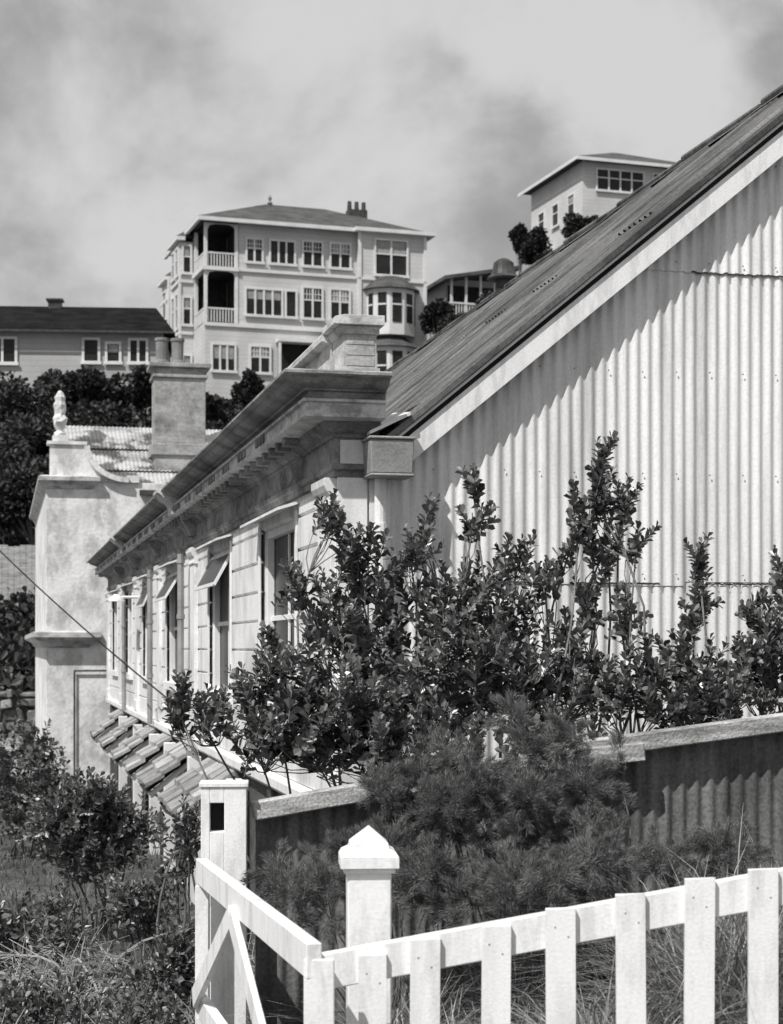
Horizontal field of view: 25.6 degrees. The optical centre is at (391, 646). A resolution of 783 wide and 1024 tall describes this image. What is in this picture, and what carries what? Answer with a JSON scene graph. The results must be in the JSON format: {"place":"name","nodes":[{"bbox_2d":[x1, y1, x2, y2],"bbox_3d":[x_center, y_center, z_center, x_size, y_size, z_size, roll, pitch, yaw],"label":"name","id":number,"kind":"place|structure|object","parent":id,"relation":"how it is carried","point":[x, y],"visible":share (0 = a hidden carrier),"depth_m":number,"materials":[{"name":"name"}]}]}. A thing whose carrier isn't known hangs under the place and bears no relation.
{"place":"outdoors","nodes":[
{"label":"outdoors","id":0,"kind":"place"},
{"bbox_2d":[0,646,39,776],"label":"shrub","id":1,"kind":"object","parent":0,"point":[7,746],"depth_m":47.70,"materials":[{"name":"plant"}]},
{"bbox_2d":[0,410,254,1023],"bbox_3d":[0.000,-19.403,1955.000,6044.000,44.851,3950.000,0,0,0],"label":"ground","id":2,"kind":"structure","parent":0,"point":[46,887],"depth_m":18.68,"materials":[{"name":"plant"}]},
{"bbox_2d":[0,545,34,610],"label":"plank fence","id":3,"kind":"object","parent":2,"relation":"on","point":[13,579],"visible":0.27,"depth_m":58.73,"materials":[{"name":"grey wood"}]},
{"bbox_2d":[0,689,34,738],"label":"retaining wall","id":4,"kind":"structure","parent":2,"relation":"on","point":[8,699],"depth_m":48.12,"materials":[{"name":"stone"}]},
{"bbox_2d":[0,461,43,544],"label":"tree","id":5,"kind":"object","parent":2,"relation":"on","point":[18,483],"visible":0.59,"depth_m":62.95,"materials":[{"name":"black plant"}]},
{"bbox_2d":[0,431,49,535],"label":"tree","id":6,"kind":"object","parent":2,"relation":"on","point":[10,457],"visible":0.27,"depth_m":67.78,"materials":[{"name":"black plant"}]},
{"bbox_2d":[0,370,72,430],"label":"tree","id":7,"kind":"object","parent":2,"relation":"on","point":[14,400],"visible":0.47,"depth_m":76.86,"materials":[{"name":"black plant"}]},
{"bbox_2d":[0,715,81,858],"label":"shrub","id":8,"kind":"object","parent":2,"relation":"on","point":[31,751],"visible":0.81,"depth_m":21.86,"materials":[{"name":"grey plant"}]},
{"bbox_2d":[0,404,92,472],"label":"tree","id":9,"kind":"object","parent":2,"relation":"on","point":[39,432],"visible":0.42,"depth_m":71.00,"materials":[{"name":"black plant"}]},
{"bbox_2d":[0,878,101,986],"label":"shrub","id":10,"kind":"object","parent":2,"relation":"on","point":[12,929],"visible":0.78,"depth_m":11.94,"materials":[{"name":"grey plant"}]},
{"bbox_2d":[32,368,87,423],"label":"tree","id":11,"kind":"object","parent":2,"relation":"on","point":[44,378],"visible":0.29,"depth_m":78.98,"materials":[{"name":"black plant"}]},
{"bbox_2d":[0,962,124,1023],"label":"shrub","id":12,"kind":"object","parent":2,"relation":"on","point":[15,1001],"visible":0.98,"depth_m":9.55,"materials":[{"name":"grey plant"}]},
{"bbox_2d":[0,298,175,413],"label":"bungalow","id":13,"kind":"object","parent":2,"relation":"on","point":[36,342],"visible":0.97,"depth_m":90.56,"materials":[{"name":"wood"}]},
{"bbox_2d":[0,336,18,364],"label":"window","id":14,"kind":"structure","parent":13,"relation":"in","point":[8,344],"depth_m":90.19,"materials":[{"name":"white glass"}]},
{"bbox_2d":[80,337,101,363],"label":"window","id":15,"kind":"structure","parent":13,"relation":"in","point":[90,345],"depth_m":90.50,"materials":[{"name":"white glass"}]},
{"bbox_2d":[103,341,122,364],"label":"window","id":16,"kind":"structure","parent":13,"relation":"in","point":[113,349],"depth_m":90.56,"materials":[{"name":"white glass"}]},
{"bbox_2d":[126,338,149,364],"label":"window","id":17,"kind":"structure","parent":13,"relation":"in","point":[137,347],"depth_m":90.65,"materials":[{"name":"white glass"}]},
{"bbox_2d":[58,364,120,408],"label":"tree","id":18,"kind":"object","parent":2,"relation":"on","point":[91,379],"visible":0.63,"depth_m":79.50,"materials":[{"name":"black plant"}]},
{"bbox_2d":[14,766,165,940],"bbox_3d":[-2.509,1.736,14.496,1.256,1.479,1.064,0,0,0],"label":"shrub","id":19,"kind":"object","parent":2,"relation":"on","point":[61,818],"visible":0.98,"depth_m":14.31,"materials":[{"name":"grey plant"}]},
{"bbox_2d":[2,981,181,1023],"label":"bare bush","id":20,"kind":"object","parent":2,"relation":"on","point":[107,1017],"visible":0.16,"depth_m":9.78,"materials":[{"name":"plant"}]},
{"bbox_2d":[52,398,142,427],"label":"tree","id":21,"kind":"object","parent":2,"relation":"on","point":[107,413],"visible":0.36,"depth_m":75.28,"materials":[{"name":"black plant"}]},
{"bbox_2d":[97,372,136,417],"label":"tree","id":22,"kind":"object","parent":2,"relation":"on","point":[126,395],"visible":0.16,"depth_m":81.28,"materials":[{"name":"black plant"}]},
{"bbox_2d":[0,397,244,729],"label":"hillside scrub","id":23,"kind":"object","parent":2,"relation":"on","point":[17,662],"visible":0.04,"depth_m":54.40,"materials":[{"name":"black plant"}]},
{"bbox_2d":[25,337,220,785],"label":"stucco building","id":24,"kind":"structure","parent":2,"relation":"on","point":[96,488],"depth_m":36.15,"materials":[{"name":"paint"}]},
{"bbox_2d":[0,935,254,1023],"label":"bare bush","id":25,"kind":"object","parent":2,"relation":"on","point":[117,990],"visible":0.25,"depth_m":10.83,"materials":[{"name":"grey plant"}]},
{"bbox_2d":[0,898,254,1003],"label":"bare bush","id":26,"kind":"object","parent":2,"relation":"on","point":[45,948],"visible":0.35,"depth_m":12.14,"materials":[{"name":"plant"}]},
{"bbox_2d":[0,935,254,1015],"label":"bare bush","id":27,"kind":"object","parent":2,"relation":"on","point":[88,993],"visible":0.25,"depth_m":11.23,"materials":[{"name":"plant"}]},
{"bbox_2d":[24,989,249,1023],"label":"bare bush","id":28,"kind":"object","parent":2,"relation":"on","point":[102,1015],"visible":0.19,"depth_m":9.11,"materials":[{"name":"grey plant"}]},
{"bbox_2d":[126,364,151,427],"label":"tree","id":29,"kind":"object","parent":2,"relation":"on","point":[141,377],"visible":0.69,"depth_m":83.23,"materials":[{"name":"black plant"}]},
{"bbox_2d":[92,860,186,982],"bbox_3d":[-1.850,1.986,12.517,0.681,0.866,0.536,0,0,27],"label":"shrub","id":30,"kind":"object","parent":2,"relation":"on","point":[134,903],"visible":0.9,"depth_m":12.44,"materials":[{"name":"grey plant"}]},
{"bbox_2d":[139,407,151,427],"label":"tree","id":31,"kind":"object","parent":2,"relation":"on","point":[146,417],"visible":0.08,"depth_m":79.35,"materials":[{"name":"black plant"}]},
{"bbox_2d":[96,973,194,1023],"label":"shrub","id":32,"kind":"object","parent":2,"relation":"on","point":[132,1017],"visible":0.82,"depth_m":8.51,"materials":[{"name":"grey plant"}]},
{"bbox_2d":[105,903,194,1022],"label":"shrub","id":33,"kind":"object","parent":2,"relation":"on","point":[172,956],"visible":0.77,"depth_m":9.97,"materials":[{"name":"grey plant"}]},
{"bbox_2d":[153,792,200,966],"bbox_3d":[-1.508,1.733,12.399,0.422,1.381,0.507,0,0,0],"label":"shrub","id":34,"kind":"object","parent":2,"relation":"on","point":[188,837],"visible":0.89,"depth_m":12.37,"materials":[{"name":"grey plant"}]},
{"bbox_2d":[206,419,226,429],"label":"tree","id":35,"kind":"object","parent":2,"relation":"on","point":[217,425],"visible":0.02,"depth_m":76.21,"materials":[{"name":"black plant"}]},
{"bbox_2d":[206,391,230,425],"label":"tree","id":36,"kind":"object","parent":2,"relation":"on","point":[215,412],"visible":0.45,"depth_m":83.57,"materials":[{"name":"black plant"}]},
{"bbox_2d":[199,780,248,1023],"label":"gate post","id":37,"kind":"object","parent":2,"relation":"on","point":[223,825],"visible":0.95,"depth_m":7.78,"materials":[{"name":"paint"}]},
{"bbox_2d":[230,367,264,410],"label":"tree","id":38,"kind":"object","parent":2,"relation":"on","point":[248,388],"visible":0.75,"depth_m":87.66,"materials":[{"name":"black plant"}]},
{"bbox_2d":[192,858,334,1023],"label":"side fence","id":39,"kind":"object","parent":2,"relation":"on","point":[296,947],"visible":1,"depth_m":6.35,"materials":[{"name":"paint"}]},
{"bbox_2d":[157,195,435,405],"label":"timber house","id":40,"kind":"structure","parent":2,"relation":"on","point":[268,291],"depth_m":112.06,"materials":[{"name":"white wood"}]},
{"bbox_2d":[162,289,166,320],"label":"window","id":41,"kind":"structure","parent":40,"relation":"in","point":[164,294],"depth_m":117.06,"materials":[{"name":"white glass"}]},
{"bbox_2d":[170,251,175,283],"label":"window","id":42,"kind":"structure","parent":40,"relation":"in","point":[173,253],"depth_m":115.02,"materials":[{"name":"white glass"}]},
{"bbox_2d":[171,296,175,332],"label":"window","id":43,"kind":"structure","parent":40,"relation":"in","point":[173,298],"depth_m":114.71,"materials":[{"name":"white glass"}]},
{"bbox_2d":[174,292,177,332],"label":"window","id":44,"kind":"structure","parent":40,"relation":"in","point":[176,295],"depth_m":114.12,"materials":[{"name":"white glass"}]},
{"bbox_2d":[174,246,178,279],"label":"window","id":45,"kind":"structure","parent":40,"relation":"in","point":[177,249],"depth_m":113.73,"materials":[{"name":"white glass"}]},
{"bbox_2d":[181,244,192,274],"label":"window","id":46,"kind":"structure","parent":40,"relation":"in","point":[186,248],"depth_m":113.23,"materials":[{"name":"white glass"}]},
{"bbox_2d":[181,296,192,326],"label":"window","id":47,"kind":"structure","parent":40,"relation":"in","point":[186,300],"depth_m":113.23,"materials":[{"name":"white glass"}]},
{"bbox_2d":[183,354,191,362],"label":"window","id":48,"kind":"structure","parent":40,"relation":"in","point":[187,358],"depth_m":113.23,"materials":[{"name":"white glass"}]},
{"bbox_2d":[210,342,237,372],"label":"window","id":49,"kind":"structure","parent":40,"relation":"in","point":[223,355],"depth_m":110.33,"materials":[{"name":"white glass"}]},
{"bbox_2d":[244,237,264,264],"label":"window","id":50,"kind":"structure","parent":40,"relation":"in","point":[254,246],"depth_m":110.91,"materials":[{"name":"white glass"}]},
{"bbox_2d":[249,344,272,374],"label":"window","id":51,"kind":"structure","parent":40,"relation":"in","point":[259,355],"depth_m":111.02,"materials":[{"name":"white glass"}]},
{"bbox_2d":[244,287,284,318],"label":"window","id":52,"kind":"structure","parent":40,"relation":"in","point":[258,302],"depth_m":111.10,"materials":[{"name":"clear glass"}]},
{"bbox_2d":[268,238,296,266],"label":"window","id":53,"kind":"structure","parent":40,"relation":"in","point":[282,252],"depth_m":111.51,"materials":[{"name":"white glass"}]},
{"bbox_2d":[284,289,298,318],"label":"window","id":54,"kind":"structure","parent":40,"relation":"in","point":[290,296],"depth_m":111.70,"materials":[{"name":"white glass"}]},
{"bbox_2d":[301,239,324,268],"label":"window","id":55,"kind":"structure","parent":40,"relation":"in","point":[312,250],"depth_m":112.11,"materials":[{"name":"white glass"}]},
{"bbox_2d":[301,286,324,320],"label":"window","id":56,"kind":"structure","parent":40,"relation":"in","point":[312,296],"depth_m":112.11,"materials":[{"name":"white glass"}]},
{"bbox_2d":[328,287,350,320],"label":"window","id":57,"kind":"structure","parent":40,"relation":"in","point":[339,298],"depth_m":112.68,"materials":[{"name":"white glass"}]},
{"bbox_2d":[328,241,352,270],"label":"window","id":58,"kind":"structure","parent":40,"relation":"in","point":[340,253],"depth_m":112.68,"materials":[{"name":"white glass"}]},
{"bbox_2d":[362,276,419,338],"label":"bay window","id":59,"kind":"structure","parent":40,"relation":"in","point":[391,297],"depth_m":112.00,"materials":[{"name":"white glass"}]},
{"bbox_2d":[373,238,409,277],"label":"window","id":60,"kind":"structure","parent":40,"relation":"in","point":[391,256],"depth_m":113.04,"materials":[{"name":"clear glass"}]},
{"bbox_2d":[377,336,417,370],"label":"bay window","id":61,"kind":"structure","parent":40,"relation":"in","point":[390,349],"depth_m":111.78,"materials":[{"name":"grey glass"}]},
{"bbox_2d":[239,750,477,1023],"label":"fennel plant","id":62,"kind":"object","parent":2,"relation":"on","point":[385,792],"visible":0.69,"depth_m":7.34,"materials":[{"name":"grey plant"}]},
{"bbox_2d":[339,825,398,1023],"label":"capped post","id":63,"kind":"object","parent":2,"relation":"on","point":[368,860],"visible":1,"depth_m":5.73,"materials":[{"name":"paint"}]},
{"bbox_2d":[161,462,605,870],"bbox_3d":[0.007,0.425,9.267,2.446,2.864,1.244,0,0,-28],"label":"shrub","id":64,"kind":"object","parent":2,"relation":"on","point":[293,726],"visible":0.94,"depth_m":9.22,"materials":[{"name":"grey plant"}]},
{"bbox_2d":[87,84,782,955],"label":"iron clad building","id":65,"kind":"structure","parent":2,"relation":"on","point":[645,320],"depth_m":11.05,"materials":[{"name":"paint"}]},
{"bbox_2d":[0,551,165,697],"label":"cable","id":66,"kind":"object","parent":65,"relation":"attached to","point":[146,681],"visible":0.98,"depth_m":22.96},
{"bbox_2d":[110,593,119,675],"bbox_3d":[-4.870,-0.215,30.594,0.160,1.450,1.520,0,0,-13],"label":"window","id":67,"kind":"structure","parent":65,"relation":"in","point":[112,672],"depth_m":31.23,"materials":[{"name":"white paint"}]},
{"bbox_2d":[126,586,134,679],"bbox_3d":[-4.116,-0.215,27.279,0.160,1.450,1.520,0,0,-13],"label":"window","id":68,"kind":"structure","parent":65,"relation":"in","point":[129,676],"depth_m":27.92,"materials":[{"name":"white paint"}]},
{"bbox_2d":[139,581,146,683],"bbox_3d":[-3.363,-0.215,23.964,0.160,1.450,1.520,0,0,-13],"label":"window","id":69,"kind":"structure","parent":65,"relation":"in","point":[141,680],"depth_m":24.60,"materials":[{"name":"white paint"}]},
{"bbox_2d":[163,570,176,691],"bbox_3d":[-2.554,-0.215,20.404,0.160,1.450,1.620,0,0,-13],"label":"window","id":70,"kind":"structure","parent":65,"relation":"in","point":[173,593],"depth_m":21.09,"materials":[{"name":"white paint"}]},
{"bbox_2d":[204,540,233,704],"bbox_3d":[-1.568,-0.215,16.065,0.160,1.450,1.720,0,0,-13],"label":"window","id":71,"kind":"structure","parent":65,"relation":"in","point":[223,597],"depth_m":16.67,"materials":[{"name":"white paint"}]},
{"bbox_2d":[258,510,299,709],"bbox_3d":[-0.809,-0.215,12.725,0.160,1.450,1.770,0,0,-13],"label":"window","id":72,"kind":"structure","parent":65,"relation":"in","point":[282,541],"depth_m":13.23,"materials":[{"name":"white paint"}]},
{"bbox_2d":[418,297,455,336],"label":"tree","id":73,"kind":"object","parent":2,"relation":"on","point":[433,312],"visible":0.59,"depth_m":111.54,"materials":[{"name":"black plant"}]},
{"bbox_2d":[437,312,465,329],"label":"tree","id":74,"kind":"object","parent":2,"relation":"on","point":[446,320],"visible":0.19,"depth_m":108.98,"materials":[{"name":"black plant"}]},
{"bbox_2d":[152,810,782,1023],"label":"tall grass","id":75,"kind":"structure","parent":2,"relation":"on","point":[665,975],"depth_m":6.76,"materials":[{"name":"plant"}]},
{"bbox_2d":[427,266,518,339],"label":"cottage","id":76,"kind":"structure","parent":2,"relation":"on","point":[460,292],"depth_m":123.38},
{"bbox_2d":[472,290,494,307],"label":"tree","id":77,"kind":"object","parent":2,"relation":"on","point":[483,295],"visible":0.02,"depth_m":111.71,"materials":[{"name":"black plant"}]},
{"bbox_2d":[392,687,613,1023],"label":"fennel plant","id":78,"kind":"object","parent":2,"relation":"on","point":[463,782],"visible":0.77,"depth_m":7.44,"materials":[{"name":"grey plant"}]},
{"bbox_2d":[251,713,782,1023],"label":"iron fence","id":79,"kind":"object","parent":2,"relation":"on","point":[681,778],"visible":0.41,"depth_m":8.32,"materials":[{"name":"grey metal"}]},
{"bbox_2d":[507,222,529,272],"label":"tree","id":80,"kind":"object","parent":2,"relation":"on","point":[516,232],"visible":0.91,"depth_m":118.57,"materials":[{"name":"black plant"}]},
{"bbox_2d":[518,226,552,264],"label":"tree","id":81,"kind":"object","parent":2,"relation":"on","point":[535,240],"visible":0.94,"depth_m":117.46,"materials":[{"name":"black plant"}]},
{"bbox_2d":[533,250,552,262],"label":"tree","id":82,"kind":"object","parent":2,"relation":"on","point":[541,255],"visible":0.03,"depth_m":116.49,"materials":[{"name":"black plant"}]},
{"bbox_2d":[322,867,782,1023],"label":"picket fence","id":83,"kind":"object","parent":2,"relation":"on","point":[696,907],"visible":0.99,"depth_m":5.49,"materials":[{"name":"paint"}]},
{"bbox_2d":[470,728,658,1011],"bbox_3d":[0.729,1.027,7.311,0.833,1.356,1.113,0,0,0],"label":"fennel plant","id":84,"kind":"object","parent":2,"relation":"on","point":[618,859],"visible":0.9,"depth_m":7.31,"materials":[{"name":"grey plant"}]},
{"bbox_2d":[474,430,675,755],"bbox_3d":[0.987,0.283,9.300,1.086,2.946,0.940,0,0,0],"label":"shrub","id":85,"kind":"object","parent":2,"relation":"on","point":[606,690],"visible":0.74,"depth_m":9.44,"materials":[{"name":"grey plant"}]},
{"bbox_2d":[559,212,600,238],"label":"tree","id":86,"kind":"object","parent":2,"relation":"on","point":[573,222],"visible":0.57,"depth_m":119.37,"materials":[{"name":"black plant"}]},
{"bbox_2d":[518,153,675,250],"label":"timber house","id":87,"kind":"structure","parent":2,"relation":"on","point":[590,185],"depth_m":131.32,"materials":[{"name":"white wood"}]},
{"bbox_2d":[537,210,544,227],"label":"window","id":88,"kind":"structure","parent":87,"relation":"in","point":[540,216],"depth_m":137.39,"materials":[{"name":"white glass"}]},
{"bbox_2d":[550,201,559,229],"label":"window","id":89,"kind":"structure","parent":87,"relation":"in","point":[555,208],"depth_m":134.73,"materials":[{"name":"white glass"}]},
{"bbox_2d":[567,192,575,212],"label":"window","id":90,"kind":"structure","parent":87,"relation":"in","point":[571,198],"depth_m":131.80,"materials":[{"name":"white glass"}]},
{"bbox_2d":[595,167,644,193],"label":"window","id":91,"kind":"structure","parent":87,"relation":"in","point":[607,179],"depth_m":130.84,"materials":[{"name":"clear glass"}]},
{"bbox_2d":[631,532,753,729],"bbox_3d":[1.651,0.480,9.331,0.619,2.246,0.864,0,0,26],"label":"shrub","id":92,"kind":"object","parent":2,"relation":"on","point":[708,693],"visible":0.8,"depth_m":9.30,"materials":[{"name":"grey plant"}]},
{"bbox_2d":[634,812,776,951],"bbox_3d":[1.333,1.155,7.543,0.796,0.899,0.606,0,0,-31],"label":"fennel plant","id":93,"kind":"object","parent":2,"relation":"on","point":[705,841],"visible":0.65,"depth_m":7.47,"materials":[{"name":"grey plant"}]},
{"bbox_2d":[723,544,782,715],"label":"shrub","id":94,"kind":"object","parent":2,"relation":"on","point":[765,652],"visible":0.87,"depth_m":9.49,"materials":[{"name":"grey plant"}]},
{"bbox_2d":[0,0,782,314],"label":"sky","id":95,"kind":"structure","parent":0,"point":[124,123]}
]}

